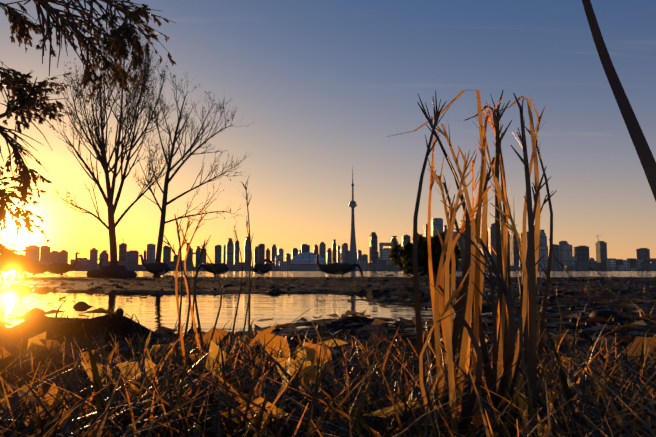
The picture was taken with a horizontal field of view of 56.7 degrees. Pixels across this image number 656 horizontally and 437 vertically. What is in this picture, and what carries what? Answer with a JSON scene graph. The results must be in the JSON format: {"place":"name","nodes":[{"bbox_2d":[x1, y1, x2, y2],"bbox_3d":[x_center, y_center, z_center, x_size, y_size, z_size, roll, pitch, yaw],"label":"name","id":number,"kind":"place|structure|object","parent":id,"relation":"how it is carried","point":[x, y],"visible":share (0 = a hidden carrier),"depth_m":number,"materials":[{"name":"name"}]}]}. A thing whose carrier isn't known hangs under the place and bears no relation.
{"place":"outdoors","nodes":[
{"label":"outdoors","id":0,"kind":"place"},
{"bbox_2d":[0,276,655,436],"bbox_3d":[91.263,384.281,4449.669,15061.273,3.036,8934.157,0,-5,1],"label":"ground","id":1,"kind":"structure","parent":0,"point":[115,326],"depth_m":4.16,"materials":[{"name":"brown soil"}]},
{"bbox_2d":[13,263,46,276],"bbox_3d":[-8.851,1.557,18.045,1.006,0.447,0.326,0,-5,-4],"label":"goose","id":2,"kind":"object","parent":1,"relation":"on","point":[38,268],"visible":0.88,"depth_m":17.94,"materials":[{"name":"brown"}]},
{"bbox_2d":[47,252,80,277],"bbox_3d":[-7.639,1.337,17.553,0.940,0.741,0.342,1,-5,-7],"label":"goose","id":3,"kind":"object","parent":1,"relation":"on","point":[55,267],"visible":0.92,"depth_m":17.41,"materials":[{"name":"brown"}]},
{"bbox_2d":[0,0,175,284],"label":"tree foliage","id":4,"kind":"object","parent":1,"relation":"on","point":[24,100],"visible":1,"depth_m":7.97,"materials":[{"name":"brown plant"}]},
{"bbox_2d":[47,14,179,264],"bbox_3d":[-6.508,-2.284,18.163,4.145,8.271,3.766,0,-5,1],"label":"bare tree","id":5,"kind":"object","parent":1,"relation":"on","point":[103,144],"visible":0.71,"depth_m":18.25,"materials":[{"name":"brown plant"}]},
{"bbox_2d":[138,254,170,278],"bbox_3d":[-4.470,1.227,15.526,0.982,0.626,0.326,-2,-5,21],"label":"goose","id":6,"kind":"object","parent":1,"relation":"on","point":[160,268],"visible":1,"depth_m":15.35,"materials":[{"name":"brown"}]},
{"bbox_2d":[133,73,253,277],"bbox_3d":[-3.912,-1.293,17.460,3.812,6.169,2.787,0,-5,1],"label":"bare tree","id":7,"kind":"object","parent":1,"relation":"on","point":[165,203],"visible":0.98,"depth_m":17.42,"materials":[{"name":"brown plant"}]},
{"bbox_2d":[197,263,228,277],"bbox_3d":[-3.252,1.467,16.983,1.006,0.447,0.326,-1,-5,11],"label":"goose","id":8,"kind":"object","parent":1,"relation":"on","point":[221,268],"visible":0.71,"depth_m":16.85,"materials":[{"name":"brown"}]},
{"bbox_2d":[0,292,491,332],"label":"puddle water","id":9,"kind":"structure","parent":1,"relation":"on","point":[153,313],"depth_m":3.49,"materials":[{"name":"yellow liquid"}]},
{"bbox_2d":[253,259,271,277],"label":"goose","id":10,"kind":"object","parent":1,"relation":"on","point":[260,268],"visible":0.98,"depth_m":16.72,"materials":[{"name":"brown"}]},
{"bbox_2d":[0,277,655,371],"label":"pebbles","id":11,"kind":"object","parent":1,"relation":"on","point":[28,316],"visible":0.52,"depth_m":1.88,"materials":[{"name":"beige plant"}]},
{"bbox_2d":[0,276,655,436],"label":"turf grass","id":12,"kind":"structure","parent":1,"relation":"on","point":[624,414],"depth_m":0.55,"materials":[{"name":"brown plant"}]},
{"bbox_2d":[0,326,655,436],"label":"fallen leaves","id":13,"kind":"object","parent":1,"relation":"on","point":[39,340],"visible":0.29,"depth_m":0.82,"materials":[{"name":"orange plant"}]},
{"bbox_2d":[0,276,655,401],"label":"pebbles and clods","id":14,"kind":"object","parent":1,"relation":"on","point":[615,316],"visible":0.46,"depth_m":2.66,"materials":[{"name":"black stone"}]},
{"bbox_2d":[0,239,655,336],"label":"driftwood and sticks","id":15,"kind":"object","parent":1,"relation":"on","point":[93,273],"visible":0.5,"depth_m":8.85,"materials":[{"name":"brown wood"}]},
{"bbox_2d":[97,258,126,275],"bbox_3d":[-6.051,1.363,17.022,0.889,0.534,0.342,-1,-5,6],"label":"goose","id":16,"kind":"object","parent":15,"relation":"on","point":[111,270],"visible":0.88,"depth_m":16.87,"materials":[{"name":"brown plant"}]},
{"bbox_2d":[313,253,344,277],"bbox_3d":[0.031,1.230,15.940,0.851,0.670,0.310,-1,-5,11],"label":"goose","id":17,"kind":"object","parent":1,"relation":"on","point":[335,268],"visible":0.98,"depth_m":15.81,"materials":[{"name":"brown"}]},
{"bbox_2d":[331,262,363,277],"bbox_3d":[0.480,1.391,16.136,1.006,0.447,0.326,1,-5,-14],"label":"goose","id":18,"kind":"object","parent":1,"relation":"on","point":[349,267],"visible":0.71,"depth_m":16.08,"materials":[{"name":"brown"}]},
{"bbox_2d":[348,168,357,270],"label":"tower","id":19,"kind":"structure","parent":1,"relation":"on","point":[353,257],"depth_m":3145.51,"materials":[{"name":"grey concrete"}]},
{"bbox_2d":[159,0,655,436],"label":"tall grass stalks","id":20,"kind":"object","parent":1,"relation":"on","point":[502,313],"depth_m":0.53,"materials":[{"name":"brown plant"}]},
{"bbox_2d":[395,252,425,277],"bbox_3d":[2.218,1.251,16.396,0.896,0.706,0.326,2,-5,-19],"label":"goose by bush","id":21,"kind":"object","parent":1,"relation":"on","point":[421,268],"visible":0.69,"depth_m":16.29,"materials":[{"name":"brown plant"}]},
{"bbox_2d":[388,231,460,277],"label":"shrub stems","id":22,"kind":"object","parent":1,"relation":"on","point":[406,257],"visible":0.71,"depth_m":16.48,"materials":[{"name":"green plant"}]},
{"bbox_2d":[0,214,655,270],"bbox_3d":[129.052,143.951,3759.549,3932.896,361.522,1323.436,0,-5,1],"label":"city skyline","id":23,"kind":"structure","parent":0,"point":[579,260],"depth_m":3370.02,"materials":[{"name":"grey glass"}]},
{"bbox_2d":[289,252,326,270],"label":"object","id":24,"kind":"structure","parent":23,"relation":"on","point":[305,261],"depth_m":3052.08,"materials":[{"name":"grey"}]},
{"bbox_2d":[0,271,655,276],"bbox_3d":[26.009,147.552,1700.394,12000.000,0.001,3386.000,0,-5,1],"label":"lake water","id":25,"kind":"structure","parent":0,"point":[376,274],"depth_m":82.25,"materials":[{"name":"black liquid"}]},
{"bbox_2d":[0,0,655,265],"label":"sky","id":26,"kind":"structure","parent":0,"point":[323,85],"materials":[{"name":"blue"}]}
]}

